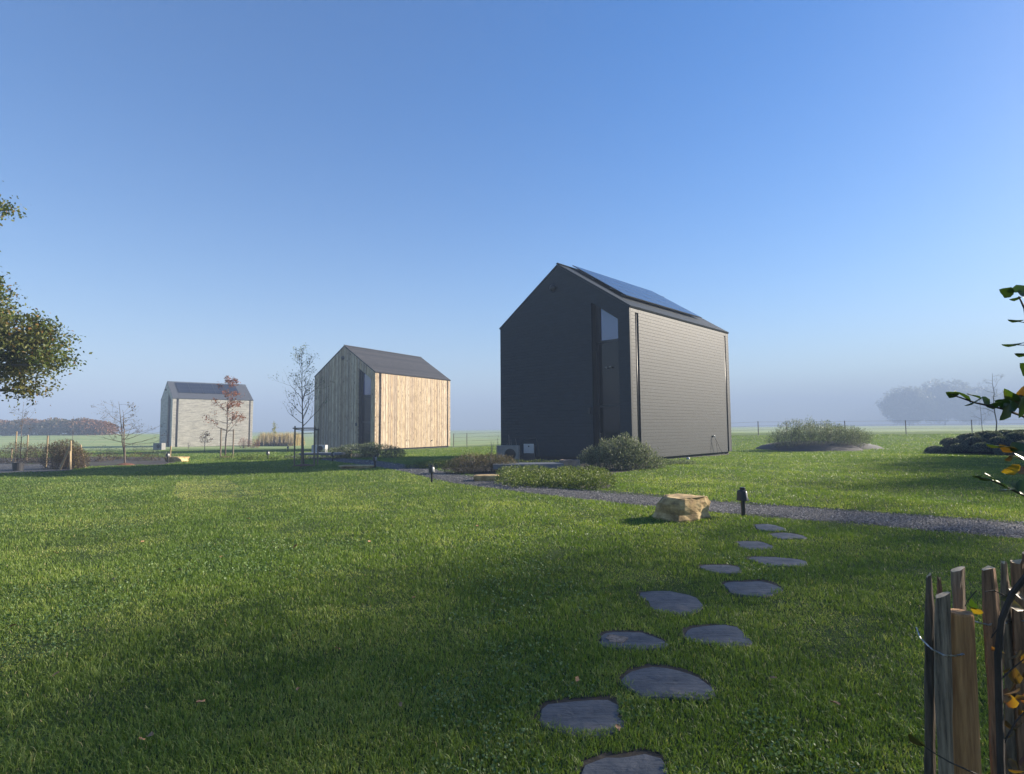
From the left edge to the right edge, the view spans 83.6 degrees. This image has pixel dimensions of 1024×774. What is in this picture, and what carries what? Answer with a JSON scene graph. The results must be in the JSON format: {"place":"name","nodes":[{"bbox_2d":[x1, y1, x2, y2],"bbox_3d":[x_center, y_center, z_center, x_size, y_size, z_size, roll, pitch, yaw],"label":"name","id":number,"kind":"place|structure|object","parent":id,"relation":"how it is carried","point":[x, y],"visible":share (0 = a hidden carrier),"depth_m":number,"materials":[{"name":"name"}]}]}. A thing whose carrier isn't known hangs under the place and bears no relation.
{"place":"outdoors","nodes":[
{"label":"outdoors","id":0,"kind":"place"},
{"bbox_2d":[0,424,1023,773],"bbox_3d":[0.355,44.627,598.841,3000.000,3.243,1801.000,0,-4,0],"label":"ground","id":1,"kind":"structure","parent":0,"point":[462,438],"depth_m":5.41,"materials":[{"name":"green plant"}]},
{"bbox_2d":[0,181,92,406],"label":"oak tree","id":2,"kind":"object","parent":1,"relation":"on","point":[15,342],"visible":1,"depth_m":14.95,"materials":[{"name":"green plant"}]},
{"bbox_2d":[0,417,122,435],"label":"tree line","id":3,"kind":"object","parent":1,"relation":"on","point":[78,426],"visible":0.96,"depth_m":137.95,"materials":[{"name":"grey plant"}]},
{"bbox_2d":[0,457,173,466],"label":"planting bed","id":4,"kind":"object","parent":1,"relation":"on","point":[161,461],"visible":0.44,"depth_m":31.76,"materials":[{"name":"soil"}]},
{"bbox_2d":[10,399,36,460],"bbox_3d":[-29.301,2.502,34.196,1.254,3.910,1.463,0,-4,0],"label":"bare tree","id":5,"kind":"object","parent":4,"relation":"on","point":[25,414],"visible":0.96,"depth_m":34.34,"materials":[{"name":"brown plant"}]},
{"bbox_2d":[0,464,72,472],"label":"gravel patch","id":6,"kind":"object","parent":4,"relation":"on","point":[4,468],"visible":0.64,"depth_m":25.34,"materials":[{"name":"grey gravel"}]},
{"bbox_2d":[11,462,24,470],"bbox_3d":[-20.801,3.336,24.105,0.450,0.388,0.443,-4,-5,40],"label":"bucket","id":7,"kind":"object","parent":6,"relation":"on","point":[17,466],"visible":0.99,"depth_m":23.96,"materials":[{"name":"grey metal"}]},
{"bbox_2d":[39,439,89,468],"bbox_3d":[-19.720,2.937,25.254,1.925,1.432,1.307,0,-4,0],"label":"bush","id":8,"kind":"object","parent":6,"relation":"on","point":[77,452],"visible":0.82,"depth_m":25.11,"materials":[{"name":"brown plant"}]},
{"bbox_2d":[59,441,71,469],"bbox_3d":[-18.967,2.944,24.352,0.568,1.311,0.220,0,-4,0],"label":"stake tripod","id":9,"kind":"object","parent":6,"relation":"on","point":[70,457],"visible":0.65,"depth_m":24.36,"materials":[{"name":"brown wood"}]},
{"bbox_2d":[0,441,85,462],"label":"scrub","id":10,"kind":"object","parent":4,"relation":"on","point":[29,456],"visible":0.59,"depth_m":30.99,"materials":[{"name":"brown plant"}]},
{"bbox_2d":[85,452,114,461],"bbox_3d":[-23.515,3.942,32.205,2.071,0.606,0.911,1,-4,-15],"label":"shrub","id":11,"kind":"object","parent":4,"relation":"on","point":[100,457],"visible":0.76,"depth_m":32.20,"materials":[{"name":"green plant"}]},
{"bbox_2d":[95,452,127,459],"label":"shrub","id":12,"kind":"object","parent":4,"relation":"on","point":[119,457],"visible":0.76,"depth_m":35.06,"materials":[{"name":"green plant"}]},
{"bbox_2d":[86,401,168,464],"bbox_3d":[-18.906,2.246,27.951,3.694,3.217,2.881,0,-4,0],"label":"bare tree","id":13,"kind":"object","parent":4,"relation":"on","point":[122,435],"visible":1,"depth_m":27.93,"materials":[{"name":"brown plant"}]},
{"bbox_2d":[126,452,160,460],"bbox_3d":[-21.562,4.064,33.418,1.911,0.560,0.861,1,-4,-13],"label":"shrub","id":14,"kind":"object","parent":4,"relation":"on","point":[151,455],"visible":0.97,"depth_m":33.40,"materials":[{"name":"green plant"}]},
{"bbox_2d":[142,450,175,457],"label":"shrub","id":15,"kind":"object","parent":4,"relation":"on","point":[153,451],"visible":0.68,"depth_m":38.06,"materials":[{"name":"green plant"}]},
{"bbox_2d":[89,445,121,452],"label":"shrub","id":16,"kind":"object","parent":1,"relation":"on","point":[108,449],"visible":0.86,"depth_m":51.15,"materials":[{"name":"green plant"}]},
{"bbox_2d":[121,443,152,450],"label":"shrub","id":17,"kind":"object","parent":1,"relation":"on","point":[144,449],"visible":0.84,"depth_m":59.53,"materials":[{"name":"green plant"}]},
{"bbox_2d":[153,443,165,449],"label":"heat pump","id":18,"kind":"object","parent":1,"relation":"on","point":[159,446],"visible":0.99,"depth_m":63.89,"materials":[{"name":"grey metal"}]},
{"bbox_2d":[164,456,189,461],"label":"boulder","id":19,"kind":"object","parent":1,"relation":"on","point":[179,458],"visible":0.69,"depth_m":30.91,"materials":[{"name":"stone"}]},
{"bbox_2d":[159,381,252,446],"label":"brick house","id":20,"kind":"structure","parent":1,"relation":"on","point":[186,407],"depth_m":89.03,"materials":[{"name":"white brick"}]},
{"bbox_2d":[199,431,212,451],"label":"young tree","id":21,"kind":"object","parent":1,"relation":"on","point":[206,434],"visible":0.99,"depth_m":52.94,"materials":[{"name":"brown plant"}]},
{"bbox_2d":[202,375,245,457],"bbox_3d":[-18.733,1.931,37.410,2.724,5.459,2.426,2,-5,-27],"label":"young tree","id":22,"kind":"object","parent":1,"relation":"on","point":[231,402],"visible":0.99,"depth_m":37.55,"materials":[{"name":"brown plant"}]},
{"bbox_2d":[220,428,233,455],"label":"tree stakes","id":23,"kind":"object","parent":1,"relation":"on","point":[221,441],"visible":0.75,"depth_m":37.45,"materials":[{"name":"wood"}]},
{"bbox_2d":[238,437,259,447],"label":"reddish shrub","id":24,"kind":"object","parent":1,"relation":"on","point":[240,441],"visible":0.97,"depth_m":73.98,"materials":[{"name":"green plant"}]},
{"bbox_2d":[211,453,322,460],"bbox_3d":[-13.871,3.972,32.590,6.334,0.494,0.975,0,-4,-2],"label":"hedge","id":25,"kind":"object","parent":1,"relation":"on","point":[250,457],"visible":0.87,"depth_m":32.49,"materials":[{"name":"green plant"}]},
{"bbox_2d":[254,442,293,445],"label":"meadow fringe","id":26,"kind":"object","parent":1,"relation":"on","point":[278,444],"visible":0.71,"depth_m":87.03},
{"bbox_2d":[254,431,304,445],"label":"dry reeds","id":27,"kind":"object","parent":1,"relation":"on","point":[270,437],"visible":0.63,"depth_m":89.17,"materials":[{"name":"beige plant"}]},
{"bbox_2d":[268,345,334,466],"bbox_3d":[-9.545,0.793,25.656,2.712,5.571,2.046,2,-5,-30],"label":"young tree","id":28,"kind":"object","parent":1,"relation":"on","point":[302,398],"visible":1,"depth_m":25.59,"materials":[{"name":"brown plant"}]},
{"bbox_2d":[293,426,319,465],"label":"tree stakes","id":29,"kind":"object","parent":1,"relation":"on","point":[314,428],"visible":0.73,"depth_m":25.52,"materials":[{"name":"wood"}]},
{"bbox_2d":[339,465,373,468],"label":"boulder","id":30,"kind":"object","parent":1,"relation":"on","point":[354,466],"visible":0.74,"depth_m":23.76,"materials":[{"name":"stone"}]},
{"bbox_2d":[372,455,376,467],"bbox_3d":[-5.738,3.160,23.960,0.216,0.583,0.216,1,-4,-20],"label":"bollard lamp","id":31,"kind":"object","parent":1,"relation":"on","point":[374,458],"visible":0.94,"depth_m":23.93,"materials":[{"name":"black metal"}]},
{"bbox_2d":[314,345,450,449],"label":"timber house","id":32,"kind":"structure","parent":1,"relation":"on","point":[397,400],"depth_m":56.31,"materials":[{"name":"beige wood"}]},
{"bbox_2d":[360,395,370,446],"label":"door","id":33,"kind":"structure","parent":32,"relation":"in","point":[365,400],"depth_m":54.41,"materials":[{"name":"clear glass"}]},
{"bbox_2d":[361,370,370,395],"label":"window","id":34,"kind":"structure","parent":32,"relation":"in","point":[365,380],"depth_m":54.68,"materials":[{"name":"clear glass"}]},
{"bbox_2d":[428,465,434,481],"bbox_3d":[-2.424,2.647,17.310,0.216,0.583,0.216,1,-4,-20],"label":"bollard lamp","id":35,"kind":"object","parent":1,"relation":"on","point":[431,469],"visible":0.96,"depth_m":17.27,"materials":[{"name":"black metal"}]},
{"bbox_2d":[0,475,910,773],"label":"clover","id":36,"kind":"object","parent":1,"relation":"on","point":[456,723],"visible":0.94,"depth_m":5.22,"materials":[{"name":"green plant"}]},
{"bbox_2d":[473,474,498,480],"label":"boulder","id":37,"kind":"object","parent":1,"relation":"on","point":[483,477],"visible":0.61,"depth_m":17.34,"materials":[{"name":"stone"}]},
{"bbox_2d":[421,459,644,488],"bbox_3d":[1.049,3.362,23.933,9.721,0.115,17.716,1,-4,-15],"label":"planting bed","id":38,"kind":"object","parent":1,"relation":"on","point":[618,470],"visible":0.11,"depth_m":21.83,"materials":[{"name":"green plant"}]},
{"bbox_2d":[405,458,457,468],"bbox_3d":[-3.301,3.149,23.569,2.380,0.470,1.064,0,-4,0],"label":"yellow green shrub","id":39,"kind":"object","parent":38,"relation":"on","point":[427,461],"visible":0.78,"depth_m":23.47,"materials":[{"name":"green plant"}]},
{"bbox_2d":[442,451,516,473],"bbox_3d":[-1.128,2.741,20.889,2.916,0.920,1.204,0,-4,-9],"label":"tawny shrub","id":40,"kind":"object","parent":38,"relation":"on","point":[467,468],"visible":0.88,"depth_m":20.79,"materials":[{"name":"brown plant"}]},
{"bbox_2d":[496,445,519,462],"bbox_3d":[-0.168,3.015,25.283,0.980,0.860,0.398,-1,-4,10],"label":"heat pump","id":41,"kind":"object","parent":38,"relation":"on","point":[513,451],"visible":0.73,"depth_m":25.11,"materials":[{"name":"grey metal"}]},
{"bbox_2d":[491,459,558,462],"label":"shrub","id":42,"kind":"object","parent":38,"relation":"on","point":[520,461],"visible":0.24,"depth_m":24.64,"materials":[{"name":"green plant"}]},
{"bbox_2d":[492,462,563,470],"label":"stone slab","id":43,"kind":"structure","parent":38,"relation":"on","point":[546,464],"depth_m":20.67,"materials":[{"name":"grey stone"}]},
{"bbox_2d":[519,438,539,462],"bbox_3d":[0.815,2.889,25.824,0.992,1.218,0.266,-1,-4,12],"label":"utility box","id":44,"kind":"object","parent":38,"relation":"on","point":[529,452],"visible":0.86,"depth_m":25.74,"materials":[{"name":"grey plastic"}]},
{"bbox_2d":[494,464,616,489],"bbox_3d":[1.318,2.684,17.566,3.856,0.480,5.680,0,-4,0],"label":"juniper","id":45,"kind":"object","parent":38,"relation":"on","point":[564,476],"visible":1,"depth_m":16.32,"materials":[{"name":"green plant"}]},
{"bbox_2d":[559,459,580,469],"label":"boulder","id":46,"kind":"object","parent":38,"relation":"on","point":[565,462],"visible":0.52,"depth_m":21.36,"materials":[{"name":"grey stone"}]},
{"bbox_2d":[577,431,667,470],"bbox_3d":[4.322,2.452,21.925,3.691,1.533,1.837,0,-4,-7],"label":"silvery bush","id":47,"kind":"object","parent":38,"relation":"on","point":[625,459],"visible":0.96,"depth_m":21.80,"materials":[{"name":"green plant"}]},
{"bbox_2d":[534,695,626,724],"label":"soil","id":48,"kind":"structure","parent":1,"relation":"on","point":[581,698],"depth_m":3.36,"materials":[{"name":"brown soil"}]},
{"bbox_2d":[540,700,623,738],"bbox_3d":[0.381,1.836,3.148,0.470,0.050,0.408,0,-4,0],"label":"stepping stone","id":49,"kind":"object","parent":1,"relation":"on","point":[591,714],"visible":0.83,"depth_m":3.15,"materials":[{"name":"stone"}]},
{"bbox_2d":[499,263,731,460],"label":"slate house","id":50,"kind":"structure","parent":1,"relation":"on","point":[588,358],"depth_m":29.80,"materials":[{"name":"black"}]},
{"bbox_2d":[595,305,617,342],"bbox_3d":[4.815,-3.246,28.300,1.552,1.984,0.120,-4,-6,44],"label":"window","id":51,"kind":"structure","parent":50,"relation":"in","point":[606,323],"depth_m":28.43,"materials":[{"name":"clear glass"}]},
{"bbox_2d":[596,340,619,457],"bbox_3d":[4.842,0.603,28.019,1.552,5.724,0.130,-4,-6,44],"label":"door","id":52,"kind":"structure","parent":50,"relation":"in","point":[607,354],"depth_m":28.16,"materials":[{"name":"black glass"}]},
{"bbox_2d":[575,747,668,773],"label":"soil","id":53,"kind":"structure","parent":1,"relation":"on","point":[620,754],"depth_m":2.79,"materials":[{"name":"brown soil"}]},
{"bbox_2d":[581,754,667,773],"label":"stepping stone","id":54,"kind":"object","parent":53,"relation":"on","point":[643,764],"visible":0.97,"depth_m":2.68,"materials":[{"name":"stone"}]},
{"bbox_2d":[595,630,667,645],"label":"soil","id":55,"kind":"structure","parent":1,"relation":"on","point":[609,631],"depth_m":4.44,"materials":[{"name":"brown soil"}]},
{"bbox_2d":[600,632,667,650],"bbox_3d":[0.894,1.901,4.254,0.502,0.050,0.360,0,-4,0],"label":"stepping stone","id":56,"kind":"object","parent":55,"relation":"on","point":[637,638],"visible":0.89,"depth_m":4.24,"materials":[{"name":"stone"}]},
{"bbox_2d":[615,663,717,693],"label":"soil","id":57,"kind":"structure","parent":1,"relation":"on","point":[645,665],"depth_m":3.75,"materials":[{"name":"brown soil"}]},
{"bbox_2d":[621,667,715,701],"bbox_3d":[0.948,1.849,3.552,0.546,0.050,0.463,0,-4,0],"label":"stepping stone","id":58,"kind":"object","parent":57,"relation":"on","point":[660,681],"visible":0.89,"depth_m":3.51,"materials":[{"name":"stone"}]},
{"bbox_2d":[636,591,704,614],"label":"soil","id":59,"kind":"structure","parent":1,"relation":"on","point":[646,601],"depth_m":5.45,"materials":[{"name":"brown soil"}]},
{"bbox_2d":[640,591,702,614],"bbox_3d":[1.473,1.990,5.245,0.528,0.050,0.734,0,-4,0],"label":"stepping stone","id":60,"kind":"object","parent":59,"relation":"on","point":[675,602],"visible":0.82,"depth_m":5.25,"materials":[{"name":"stone"}]},
{"bbox_2d":[657,459,695,464],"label":"shrub","id":61,"kind":"object","parent":1,"relation":"on","point":[679,462],"visible":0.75,"depth_m":24.74,"materials":[{"name":"green plant"}]},
{"bbox_2d":[652,493,710,522],"bbox_3d":[3.017,2.144,10.084,0.900,0.470,0.675,2,-5,-30],"label":"boulder","id":62,"kind":"object","parent":1,"relation":"on","point":[679,507],"visible":0.85,"depth_m":9.82,"materials":[{"name":"stone"}]},
{"bbox_2d":[679,623,753,641],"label":"soil","id":63,"kind":"structure","parent":1,"relation":"on","point":[685,629],"depth_m":4.58,"materials":[{"name":"brown soil"}]},
{"bbox_2d":[684,625,751,647],"bbox_3d":[1.544,1.911,4.367,0.495,0.050,0.457,0,-4,0],"label":"stepping stone","id":64,"kind":"object","parent":1,"relation":"on","point":[724,634],"visible":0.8,"depth_m":4.35,"materials":[{"name":"stone"}]},
{"bbox_2d":[697,564,741,570],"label":"soil","id":65,"kind":"structure","parent":1,"relation":"on","point":[717,564],"depth_m":6.60,"materials":[{"name":"brown soil"}]},
{"bbox_2d":[700,565,741,574],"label":"stepping stone","id":66,"kind":"object","parent":65,"relation":"on","point":[725,569],"visible":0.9,"depth_m":6.36,"materials":[{"name":"stone"}]},
{"bbox_2d":[453,420,1023,446],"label":"wire fence","id":67,"kind":"object","parent":1,"relation":"on","point":[905,428],"visible":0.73,"depth_m":61.84,"materials":[{"name":"grey metal"}]},
{"bbox_2d":[736,487,749,516],"bbox_3d":[4.155,2.095,10.293,0.224,0.577,0.224,1,-4,-20],"label":"bollard lamp","id":68,"kind":"object","parent":1,"relation":"on","point":[742,495],"visible":0.98,"depth_m":10.25,"materials":[{"name":"black metal"}]},
{"bbox_2d":[718,579,782,593],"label":"soil","id":69,"kind":"structure","parent":1,"relation":"on","point":[762,580],"depth_m":5.89,"materials":[{"name":"brown soil"}]},
{"bbox_2d":[724,581,782,597],"bbox_3d":[2.382,2.000,5.625,0.573,0.050,0.550,0,-4,0],"label":"stepping stone","id":70,"kind":"object","parent":69,"relation":"on","point":[755,588],"visible":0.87,"depth_m":5.62,"materials":[{"name":"stone"}]},
{"bbox_2d":[744,556,803,563],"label":"soil","id":71,"kind":"structure","parent":1,"relation":"on","point":[747,557],"depth_m":7.01,"materials":[{"name":"brown soil"}]},
{"bbox_2d":[749,557,806,566],"bbox_3d":[3.134,2.061,6.706,0.629,0.050,0.494,0,-4,0],"label":"stepping stone","id":72,"kind":"object","parent":71,"relation":"on","point":[778,561],"visible":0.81,"depth_m":6.69,"materials":[{"name":"stone"}]},
{"bbox_2d":[755,440,862,451],"bbox_3d":[22.072,4.337,42.204,7.605,0.769,7.255,0,-4,0],"label":"planting mound","id":73,"kind":"object","parent":1,"relation":"on","point":[810,447],"visible":0.52,"depth_m":39.73,"materials":[{"name":"brown soil"}]},
{"bbox_2d":[765,415,873,448],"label":"shrub island","id":74,"kind":"object","parent":73,"relation":"on","point":[849,435],"visible":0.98,"depth_m":40.48,"materials":[{"name":"green plant"}]},
{"bbox_2d":[842,441,884,449],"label":"stone slab","id":75,"kind":"object","parent":1,"relation":"on","point":[868,446],"visible":0.22,"depth_m":42.09,"materials":[{"name":"stone"}]},
{"bbox_2d":[873,385,940,425],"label":"tree","id":76,"kind":"object","parent":1,"relation":"on","point":[910,405],"visible":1,"depth_m":512.29,"materials":[{"name":"grey plant"}]},
{"bbox_2d":[912,378,983,424],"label":"tree","id":77,"kind":"object","parent":1,"relation":"on","point":[954,407],"visible":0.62,"depth_m":525.21,"materials":[{"name":"grey plant"}]},
{"bbox_2d":[908,574,1023,773],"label":"bramble","id":78,"kind":"object","parent":1,"relation":"on","point":[1002,695],"visible":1,"depth_m":1.35,"materials":[{"name":"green plant"}]},
{"bbox_2d":[916,551,1023,773],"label":"paling fence","id":79,"kind":"object","parent":1,"relation":"on","point":[951,706],"visible":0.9,"depth_m":1.56,"materials":[{"name":"brown wood"}]},
{"bbox_2d":[952,384,1003,424],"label":"tree","id":80,"kind":"object","parent":1,"relation":"on","point":[988,393],"visible":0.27,"depth_m":540.57,"materials":[{"name":"grey plant"}]},
{"bbox_2d":[944,441,1023,454],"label":"planting mound","id":81,"kind":"object","parent":1,"relation":"on","point":[980,452],"visible":0.02,"depth_m":32.27,"materials":[{"name":"soil"}]},
{"bbox_2d":[927,446,950,453],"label":"cushion shrub","id":82,"kind":"object","parent":81,"relation":"on","point":[937,449],"visible":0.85,"depth_m":33.60,"materials":[{"name":"green plant"}]},
{"bbox_2d":[942,437,967,445],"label":"cushion shrub","id":83,"kind":"object","parent":81,"relation":"on","point":[950,441],"visible":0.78,"depth_m":33.69,"materials":[{"name":"green plant"}]},
{"bbox_2d":[947,443,970,451],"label":"cushion shrub","id":84,"kind":"object","parent":81,"relation":"on","point":[959,447],"visible":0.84,"depth_m":32.59,"materials":[{"name":"green plant"}]},
{"bbox_2d":[959,433,979,440],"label":"cushion shrub","id":85,"kind":"object","parent":81,"relation":"on","point":[965,436],"visible":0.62,"depth_m":33.76,"materials":[{"name":"green plant"}]},
{"bbox_2d":[964,436,987,443],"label":"cushion shrub","id":86,"kind":"object","parent":81,"relation":"on","point":[974,439],"visible":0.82,"depth_m":32.67,"materials":[{"name":"green plant"}]},
{"bbox_2d":[969,442,997,451],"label":"cushion shrub","id":87,"kind":"object","parent":81,"relation":"on","point":[980,446],"visible":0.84,"depth_m":31.60,"materials":[{"name":"green plant"}]},
{"bbox_2d":[978,430,994,435],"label":"cushion shrub","id":88,"kind":"object","parent":81,"relation":"on","point":[981,433],"visible":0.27,"depth_m":33.83,"materials":[{"name":"green plant"}]},
{"bbox_2d":[973,375,1003,430],"bbox_3d":[30.525,1.624,36.332,2.148,5.119,2.109,0,-4,0],"label":"bare tree","id":89,"kind":"object","parent":81,"relation":"on","point":[993,400],"visible":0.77,"depth_m":36.27,"materials":[{"name":"brown plant"}]},
{"bbox_2d":[982,432,1005,439],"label":"cushion shrub","id":90,"kind":"object","parent":81,"relation":"on","point":[988,435],"visible":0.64,"depth_m":32.72,"materials":[{"name":"green plant"}]},
{"bbox_2d":[987,436,1013,444],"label":"cushion shrub","id":91,"kind":"object","parent":81,"relation":"on","point":[996,440],"visible":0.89,"depth_m":31.62,"materials":[{"name":"green plant"}]},
{"bbox_2d":[993,449,1017,455],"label":"cushion shrub","id":92,"kind":"object","parent":81,"relation":"on","point":[998,452],"visible":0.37,"depth_m":30.73,"materials":[{"name":"green plant"}]},
{"bbox_2d":[1001,430,1016,435],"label":"cushion shrub","id":93,"kind":"object","parent":81,"relation":"on","point":[1005,432],"visible":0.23,"depth_m":32.78,"materials":[{"name":"green plant"}]},
{"bbox_2d":[1005,431,1023,440],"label":"cushion shrub","id":94,"kind":"object","parent":81,"relation":"on","point":[1016,436],"visible":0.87,"depth_m":31.64,"materials":[{"name":"green plant"}]},
{"bbox_2d":[946,285,1023,496],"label":"hornbeam","id":95,"kind":"object","parent":1,"relation":"on","point":[1009,403],"visible":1,"depth_m":1.48,"materials":[{"name":"green plant"}]},
{"bbox_2d":[0,0,1023,432],"label":"sky","id":96,"kind":"structure","parent":0,"point":[209,190],"materials":[{"name":"blue"}]},
{"bbox_2d":[285,456,1023,538],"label":"gravel path","id":97,"kind":"structure","parent":0,"point":[801,514],"depth_m":10.99,"materials":[{"name":"grey gravel"}]},
{"bbox_2d":[299,452,344,454],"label":"stone slab","id":98,"kind":"structure","parent":97,"relation":"on","point":[329,453],"depth_m":33.32,"materials":[{"name":"grey stone"}]},
{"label":"soil","id":99,"kind":"structure","parent":0,"visible":0},
{"bbox_2d":[737,541,771,549],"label":"stepping stone","id":100,"kind":"object","parent":99,"relation":"on","point":[751,545],"visible":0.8,"depth_m":7.68,"materials":[{"name":"stone"}]},
{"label":"soil","id":101,"kind":"structure","parent":0,"visible":0},
{"bbox_2d":[770,533,805,539],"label":"stepping stone","id":102,"kind":"object","parent":101,"relation":"on","point":[784,536],"visible":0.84,"depth_m":8.20,"materials":[{"name":"stone"}]},
{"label":"soil","id":103,"kind":"structure","parent":0,"visible":0},
{"bbox_2d":[754,524,785,531],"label":"stepping stone","id":104,"kind":"object","parent":103,"relation":"on","point":[766,527],"visible":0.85,"depth_m":8.94,"materials":[{"name":"stone"}]},
{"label":"planting bed","id":105,"kind":"structure","parent":0,"visible":0},
{"bbox_2d":[311,445,327,452],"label":"heat pump","id":106,"kind":"object","parent":105,"relation":"on","point":[321,447],"visible":0.61,"depth_m":44.59,"materials":[{"name":"white paint"}]},
{"bbox_2d":[320,442,405,457],"bbox_3d":[-9.199,3.865,34.950,5.502,1.062,1.966,0,-4,0],"label":"dark bush","id":107,"kind":"object","parent":105,"relation":"on","point":[374,448],"visible":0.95,"depth_m":34.77,"materials":[{"name":"green plant"}]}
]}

